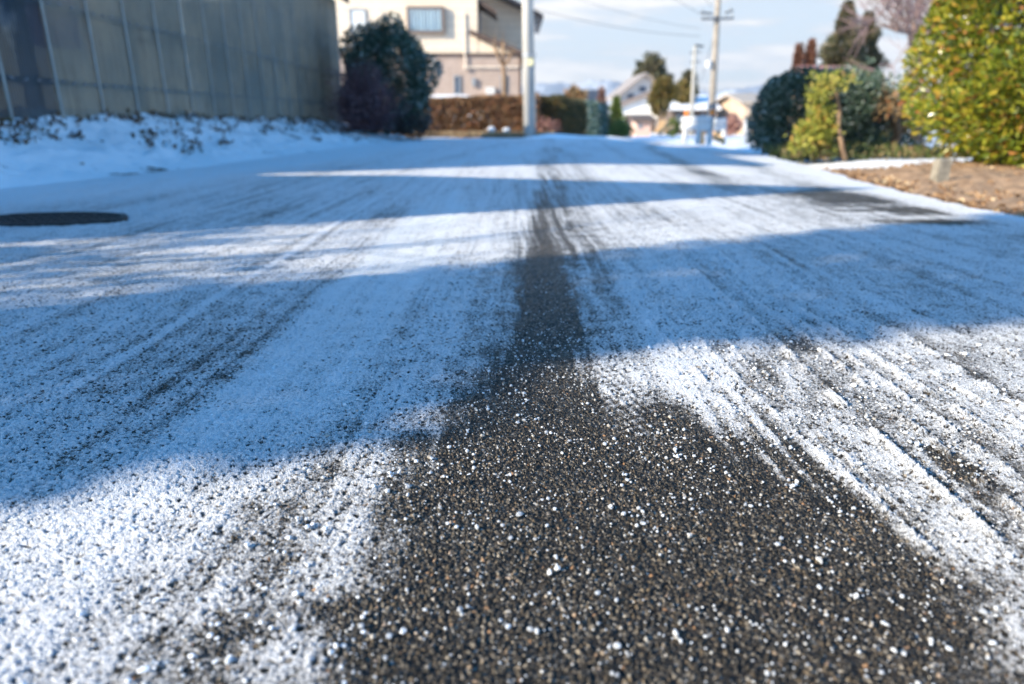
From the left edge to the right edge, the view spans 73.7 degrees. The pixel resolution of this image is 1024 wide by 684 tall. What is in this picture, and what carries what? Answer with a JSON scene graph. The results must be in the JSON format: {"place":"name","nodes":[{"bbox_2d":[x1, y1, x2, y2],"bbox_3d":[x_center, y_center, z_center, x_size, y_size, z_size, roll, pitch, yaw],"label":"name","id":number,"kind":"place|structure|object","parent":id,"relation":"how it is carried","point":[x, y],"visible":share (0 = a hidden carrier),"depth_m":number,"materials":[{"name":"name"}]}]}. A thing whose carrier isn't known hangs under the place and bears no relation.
{"place":"outdoors","nodes":[
{"label":"outdoors","id":0,"kind":"place"},
{"bbox_2d":[0,138,1023,683],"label":"road","id":1,"kind":"structure","parent":0,"point":[380,228],"depth_m":0.99,"materials":[{"name":"grey asphalt"}]},
{"bbox_2d":[0,212,127,226],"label":"manhole cover","id":2,"kind":"object","parent":1,"relation":"on","point":[38,219],"visible":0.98,"depth_m":2.89,"materials":[{"name":"metal"}]},
{"bbox_2d":[0,113,413,188],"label":"snow bank","id":3,"kind":"structure","parent":1,"relation":"on","point":[110,147],"depth_m":6.18,"materials":[{"name":"white snow"}]},
{"bbox_2d":[0,107,386,154],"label":"dead weeds","id":4,"kind":"object","parent":3,"relation":"on","point":[79,119],"visible":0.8,"depth_m":7.08,"materials":[{"name":"brown plant"}]},
{"bbox_2d":[319,56,412,133],"bbox_3d":[-2.848,-4.734,13.079,1.583,1.426,1.521,15,23,38],"label":"twiggy shrub","id":5,"kind":"object","parent":3,"relation":"on","point":[364,105],"visible":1,"depth_m":12.94,"materials":[{"name":"purple plant"}]},
{"bbox_2d":[337,10,450,135],"bbox_3d":[-2.666,-5.705,14.621,2.216,2.497,2.386,-17,25,-41],"label":"frosted shrub","id":6,"kind":"object","parent":3,"relation":"on","point":[380,42],"visible":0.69,"depth_m":14.01,"materials":[{"name":"green plant"}]},
{"bbox_2d":[0,272,1023,683],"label":"frost grains","id":7,"kind":"object","parent":1,"relation":"on","point":[562,462],"visible":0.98,"depth_m":0.90},
{"bbox_2d":[4,343,1023,683],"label":"snow crumbs","id":8,"kind":"object","parent":1,"relation":"on","point":[294,593],"visible":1,"depth_m":0.72,"materials":[{"name":"white snow"}]},
{"bbox_2d":[142,329,1023,683],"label":"ice pellets","id":9,"kind":"object","parent":1,"relation":"on","point":[530,629],"visible":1,"depth_m":0.78},
{"bbox_2d":[421,127,977,169],"bbox_3d":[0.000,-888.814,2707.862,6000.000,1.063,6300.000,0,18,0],"label":"ground","id":10,"kind":"structure","parent":0,"point":[735,142],"depth_m":7.68,"materials":[{"name":"white snow"}]},
{"bbox_2d":[0,0,348,123],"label":"corrugated shed","id":11,"kind":"structure","parent":10,"relation":"on","point":[253,59],"depth_m":7.95,"materials":[{"name":"grey metal"}]},
{"bbox_2d":[392,108,439,140],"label":"shrub","id":12,"kind":"object","parent":10,"relation":"on","point":[423,129],"visible":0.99,"depth_m":13.96,"materials":[{"name":"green plant"}]},
{"bbox_2d":[335,0,542,127],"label":"cream house","id":13,"kind":"structure","parent":10,"relation":"on","point":[456,35],"depth_m":27.69,"materials":[{"name":"beige paint"}]},
{"bbox_2d":[349,8,366,34],"bbox_3d":[-6.173,-12.806,27.332,0.654,0.986,0.068,0,18,0],"label":"window","id":14,"kind":"structure","parent":13,"relation":"in","point":[356,15],"depth_m":27.27,"materials":[{"name":"glass"}]},
{"bbox_2d":[406,6,444,33],"bbox_3d":[-3.443,-12.845,27.247,1.494,0.985,0.190,0,18,0],"label":"bay window","id":15,"kind":"structure","parent":13,"relation":"in","point":[420,19],"depth_m":27.21,"materials":[{"name":"white glass"}]},
{"bbox_2d":[454,75,459,93],"bbox_3d":[-2.264,-10.576,28.097,0.257,0.752,0.068,0,18,0],"label":"window","id":16,"kind":"structure","parent":13,"relation":"in","point":[456,77],"depth_m":28.08,"materials":[{"name":"glass"}]},
{"bbox_2d":[478,8,480,33],"bbox_3d":[-1.345,-13.195,28.348,0.083,1.090,1.100,0,18,0],"label":"side window","id":17,"kind":"structure","parent":13,"relation":"in","point":[479,12],"depth_m":27.87,"materials":[{"name":"grey glass"}]},
{"bbox_2d":[500,75,501,91],"bbox_3d":[-0.362,-10.639,28.076,0.233,0.663,0.068,0,18,0],"label":"window","id":18,"kind":"structure","parent":13,"relation":"in","point":[500,75],"depth_m":28.05,"materials":[{"name":"glass"}]},
{"bbox_2d":[508,0,691,35],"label":"power cable","id":19,"kind":"object","parent":13,"relation":"attached to","point":[606,25],"visible":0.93,"depth_m":28.16,"materials":[{"name":"rubber"}]},
{"bbox_2d":[430,94,485,127],"bbox_3d":[-2.571,-8.138,24.694,3.540,1.500,1.640,0,18,0],"label":"parked car","id":20,"kind":"object","parent":10,"relation":"on","point":[444,95],"visible":0.03,"depth_m":23.87,"materials":[{"name":"white paint"}]},
{"bbox_2d":[405,135,523,137],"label":"grass verge","id":21,"kind":"object","parent":10,"relation":"on","point":[506,136],"depth_m":19.39,"materials":[{"name":"white snow"}]},
{"bbox_2d":[391,91,542,134],"bbox_3d":[-1.412,-6.911,20.823,4.699,1.389,1.153,0,18,0],"label":"clipped hedge","id":22,"kind":"object","parent":21,"relation":"on","point":[491,107],"visible":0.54,"depth_m":20.48,"materials":[{"name":"brown plant"}]},
{"bbox_2d":[413,130,557,136],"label":"dry grass","id":23,"kind":"structure","parent":21,"relation":"on","point":[495,133],"depth_m":19.39,"materials":[{"name":"plant"}]},
{"bbox_2d":[487,126,495,131],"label":"snow clump","id":24,"kind":"object","parent":23,"relation":"on","point":[490,129],"visible":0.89,"depth_m":19.52,"materials":[{"name":"white snow"}]},
{"bbox_2d":[485,27,517,94],"bbox_3d":[-0.337,-8.433,22.340,0.782,3.517,1.040,-13,23,-35],"label":"pruned tree","id":25,"kind":"object","parent":10,"relation":"on","point":[502,62],"visible":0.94,"depth_m":22.14,"materials":[{"name":"brown plant"}]},
{"bbox_2d":[522,0,535,137],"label":"concrete pole","id":26,"kind":"object","parent":10,"relation":"on","point":[529,105],"visible":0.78,"depth_m":18.78,"materials":[{"name":"concrete"}]},
{"bbox_2d":[536,115,563,133],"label":"dry plant","id":27,"kind":"object","parent":10,"relation":"on","point":[543,123],"visible":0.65,"depth_m":20.25,"materials":[{"name":"brown plant"}]},
{"bbox_2d":[540,93,587,135],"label":"corner hedge","id":28,"kind":"object","parent":10,"relation":"on","point":[569,112],"visible":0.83,"depth_m":21.59,"materials":[{"name":"green plant"}]},
{"bbox_2d":[525,134,625,138],"bbox_3d":[1.935,-5.587,18.795,3.700,0.283,2.000,0,18,0],"label":"snow drift","id":29,"kind":"object","parent":10,"relation":"on","point":[557,136],"visible":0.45,"depth_m":18.46,"materials":[{"name":"white snow"}]},
{"bbox_2d":[563,82,588,100],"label":"russet shrub","id":30,"kind":"object","parent":10,"relation":"on","point":[575,92],"visible":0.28,"depth_m":52.24,"materials":[{"name":"orange plant"}]},
{"bbox_2d":[583,98,609,135],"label":"green hedge","id":31,"kind":"object","parent":10,"relation":"on","point":[597,120],"visible":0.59,"depth_m":29.22,"materials":[{"name":"green plant"}]},
{"bbox_2d":[586,90,606,101],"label":"dark roofed house","id":32,"kind":"structure","parent":10,"relation":"on","point":[593,94],"depth_m":82.54,"materials":[{"name":"tile"}]},
{"bbox_2d":[597,85,608,113],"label":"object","id":33,"kind":"object","parent":10,"relation":"on","point":[601,95],"visible":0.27,"depth_m":56.37,"materials":[{"name":"brown"}]},
{"bbox_2d":[605,115,615,136],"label":"bush","id":34,"kind":"object","parent":10,"relation":"on","point":[610,120],"visible":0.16,"depth_m":39.85,"materials":[{"name":"green plant"}]},
{"bbox_2d":[608,94,625,136],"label":"green conifer","id":35,"kind":"object","parent":10,"relation":"on","point":[615,107],"visible":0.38,"depth_m":45.26,"materials":[{"name":"green plant"}]},
{"bbox_2d":[607,118,635,137],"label":"bush","id":36,"kind":"object","parent":10,"relation":"on","point":[621,129],"visible":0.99,"depth_m":37.96,"materials":[{"name":"green plant"}]},
{"bbox_2d":[605,72,657,132],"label":"gabled house","id":37,"kind":"structure","parent":10,"relation":"on","point":[632,92],"depth_m":66.98,"materials":[{"name":"paint"}]},
{"bbox_2d":[639,86,645,91],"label":"window","id":38,"kind":"structure","parent":37,"relation":"in","point":[641,88],"depth_m":67.52,"materials":[{"name":"glass"}]},
{"bbox_2d":[625,115,655,135],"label":"garden shed","id":39,"kind":"structure","parent":10,"relation":"on","point":[641,124],"depth_m":52.54,"materials":[{"name":"metal"}]},
{"bbox_2d":[625,115,655,131],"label":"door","id":40,"kind":"structure","parent":39,"relation":"in","point":[653,124],"depth_m":66.88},
{"bbox_2d":[631,50,674,83],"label":"dark conifer","id":41,"kind":"object","parent":10,"relation":"on","point":[652,65],"visible":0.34,"depth_m":81.33,"materials":[{"name":"green plant"}]},
{"bbox_2d":[646,75,680,134],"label":"golden tree","id":42,"kind":"object","parent":10,"relation":"on","point":[664,92],"visible":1,"depth_m":56.08,"materials":[{"name":"green plant"}]},
{"bbox_2d":[654,119,674,134],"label":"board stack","id":43,"kind":"object","parent":10,"relation":"on","point":[663,127],"visible":1,"depth_m":42.39,"materials":[{"name":"beige wood"}]},
{"bbox_2d":[665,117,680,136],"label":"bush","id":44,"kind":"object","parent":10,"relation":"on","point":[676,129],"visible":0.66,"depth_m":43.69,"materials":[{"name":"green plant"}]},
{"bbox_2d":[674,77,699,104],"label":"olive tree","id":45,"kind":"object","parent":10,"relation":"on","point":[684,86],"visible":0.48,"depth_m":61.38,"materials":[{"name":"green plant"}]},
{"bbox_2d":[657,95,721,133],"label":"snow roofed house","id":46,"kind":"structure","parent":10,"relation":"on","point":[678,110],"depth_m":60.74,"materials":[{"name":"metal"}]},
{"bbox_2d":[676,114,680,122],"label":"window","id":47,"kind":"structure","parent":46,"relation":"in","point":[678,115],"depth_m":60.76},
{"bbox_2d":[681,68,699,94],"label":"dark tree","id":48,"kind":"object","parent":10,"relation":"on","point":[687,75],"visible":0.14,"depth_m":72.50,"materials":[{"name":"green plant"}]},
{"bbox_2d":[689,44,703,135],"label":"utility pole","id":49,"kind":"object","parent":10,"relation":"on","point":[694,52],"visible":0.88,"depth_m":48.53,"materials":[{"name":"concrete"}]},
{"bbox_2d":[680,109,714,144],"bbox_3d":[4.035,-4.587,14.949,0.155,0.942,2.067,-2,18,-5],"label":"guard rail","id":50,"kind":"object","parent":10,"relation":"on","point":[698,125],"visible":0.94,"depth_m":14.77,"materials":[{"name":"white metal"}]},
{"bbox_2d":[700,131,725,144],"bbox_3d":[4.693,-4.887,16.142,0.629,0.458,0.598,0,18,0],"label":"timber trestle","id":51,"kind":"object","parent":10,"relation":"on","point":[717,136],"visible":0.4,"depth_m":16.01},
{"bbox_2d":[700,0,733,139],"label":"utility pole","id":52,"kind":"object","parent":10,"relation":"on","point":[713,65],"visible":0.9,"depth_m":28.55,"materials":[{"name":"concrete"}]},
{"bbox_2d":[582,0,699,28],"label":"power cable","id":53,"kind":"object","parent":52,"relation":"attached to","point":[638,16],"visible":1,"depth_m":28.32,"materials":[{"name":"rubber"}]},
{"bbox_2d":[713,118,726,144],"bbox_3d":[5.020,-5.056,16.492,0.113,0.690,2.688,7,19,20],"label":"guard rail","id":54,"kind":"object","parent":10,"relation":"on","point":[720,124],"visible":0.78,"depth_m":16.48,"materials":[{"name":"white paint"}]},
{"bbox_2d":[726,112,743,136],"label":"bush","id":55,"kind":"object","parent":10,"relation":"on","point":[734,126],"visible":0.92,"depth_m":49.24,"materials":[{"name":"brown plant"}]},
{"bbox_2d":[743,116,748,143],"bbox_3d":[7.200,-6.506,21.020,0.243,0.834,0.170,0,18,0],"label":"marker post","id":56,"kind":"object","parent":10,"relation":"on","point":[745,130],"visible":0.68,"depth_m":20.98,"materials":[{"name":"metal"}]},
{"bbox_2d":[781,42,804,116],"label":"rust conifer","id":57,"kind":"object","parent":10,"relation":"on","point":[798,59],"visible":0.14,"depth_m":42.41,"materials":[{"name":"brown plant"}]},
{"bbox_2d":[802,37,818,65],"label":"rust conifer","id":58,"kind":"object","parent":10,"relation":"on","point":[811,54],"visible":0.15,"depth_m":42.36,"materials":[{"name":"brown plant"}]},
{"bbox_2d":[783,96,845,159],"bbox_3d":[3.189,-2.263,7.216,0.581,0.660,0.456,0,18,0],"label":"yellow shrub","id":59,"kind":"object","parent":10,"relation":"on","point":[820,132],"visible":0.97,"depth_m":7.16,"materials":[{"name":"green plant"}]},
{"bbox_2d":[745,63,891,157],"bbox_3d":[3.825,-2.854,8.405,1.814,1.121,1.415,0,18,0],"label":"tall hedge","id":60,"kind":"object","parent":10,"relation":"on","point":[768,124],"visible":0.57,"depth_m":7.97,"materials":[{"name":"green plant"}]},
{"bbox_2d":[793,66,855,134],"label":"red roofed house","id":61,"kind":"structure","parent":10,"relation":"on","point":[827,69],"depth_m":34.77,"materials":[{"name":"pink tile"}]},
{"bbox_2d":[803,65,861,160],"bbox_3d":[3.260,-2.364,7.054,0.589,0.949,0.407,0,18,0],"label":"bent tree","id":62,"kind":"object","parent":10,"relation":"on","point":[821,93],"visible":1,"depth_m":6.98,"materials":[{"name":"green plant"}]},
{"bbox_2d":[817,0,872,76],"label":"conifer tree","id":63,"kind":"object","parent":10,"relation":"on","point":[842,50],"visible":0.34,"depth_m":36.40,"materials":[{"name":"green plant"}]},
{"bbox_2d":[760,140,971,163],"bbox_3d":[3.926,-2.117,7.653,2.108,0.279,1.098,0,18,0],"label":"ground cover","id":64,"kind":"object","parent":10,"relation":"on","point":[859,151],"visible":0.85,"depth_m":7.33,"materials":[{"name":"green plant"}]},
{"bbox_2d":[855,9,890,82],"bbox_3d":[20.280,-15.153,39.129,5.260,7.208,5.312,15,24,39],"label":"conifer tree","id":65,"kind":"object","parent":10,"relation":"on","point":[870,41],"visible":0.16,"depth_m":38.25,"materials":[{"name":"green plant"}]},
{"bbox_2d":[840,56,922,144],"bbox_3d":[6.717,-4.423,12.772,2.038,1.761,1.432,-7,19,-19],"label":"garden shrub","id":66,"kind":"object","parent":10,"relation":"on","point":[892,80],"visible":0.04,"depth_m":12.54,"materials":[{"name":"green plant"}]},
{"bbox_2d":[868,73,908,146],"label":"garden shrub","id":67,"kind":"object","parent":10,"relation":"on","point":[881,139],"visible":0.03,"depth_m":10.30,"materials":[{"name":"green plant"}]},
{"bbox_2d":[858,84,931,145],"bbox_3d":[4.538,-2.591,8.081,0.950,0.913,1.037,5,19,16],"label":"russet tree","id":68,"kind":"object","parent":10,"relation":"on","point":[894,118],"visible":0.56,"depth_m":7.97,"materials":[{"name":"brown plant"}]},
{"bbox_2d":[875,82,941,147],"bbox_3d":[6.317,-3.639,11.230,1.960,1.182,1.310,0,18,0],"label":"garden shrub","id":69,"kind":"object","parent":10,"relation":"on","point":[904,139],"visible":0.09,"depth_m":11.09,"materials":[{"name":"green plant"}]},
{"bbox_2d":[825,0,1019,143],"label":"bare tree","id":70,"kind":"object","parent":10,"relation":"on","point":[915,14],"visible":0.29,"depth_m":18.41,"materials":[{"name":"brown plant"}]},
{"bbox_2d":[882,0,1022,79],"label":"bare tree","id":71,"kind":"object","parent":10,"relation":"on","point":[931,41],"depth_m":30.32,"materials":[{"name":"brown plant"}]},
{"bbox_2d":[716,93,759,134],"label":"tan house","id":72,"kind":"structure","parent":0,"point":[740,104],"depth_m":58.99,"materials":[{"name":"metal"}]},
{"bbox_2d":[522,80,996,105],"bbox_3d":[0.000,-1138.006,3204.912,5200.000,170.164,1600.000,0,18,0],"label":"mountains","id":73,"kind":"structure","parent":0,"point":[547,89],"depth_m":2964.94,"materials":[{"name":"white snow"}]},
{"bbox_2d":[517,0,1023,92],"label":"sky","id":74,"kind":"structure","parent":0,"point":[758,44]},
{"bbox_2d":[821,158,1023,216],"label":"soil verge","id":75,"kind":"structure","parent":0,"point":[981,176],"depth_m":4.26,"materials":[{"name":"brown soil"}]},
{"bbox_2d":[930,158,951,182],"bbox_3d":[2.700,-1.042,4.310,0.080,0.230,0.080,0,18,0],"label":"boundary stone","id":76,"kind":"object","parent":75,"relation":"on","point":[941,169],"visible":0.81,"depth_m":4.27,"materials":[{"name":"beige stone"}]},
{"bbox_2d":[896,0,1023,167],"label":"evergreen bush","id":77,"kind":"object","parent":75,"relation":"on","point":[989,130],"visible":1,"depth_m":5.13,"materials":[{"name":"green plant"}]}
]}

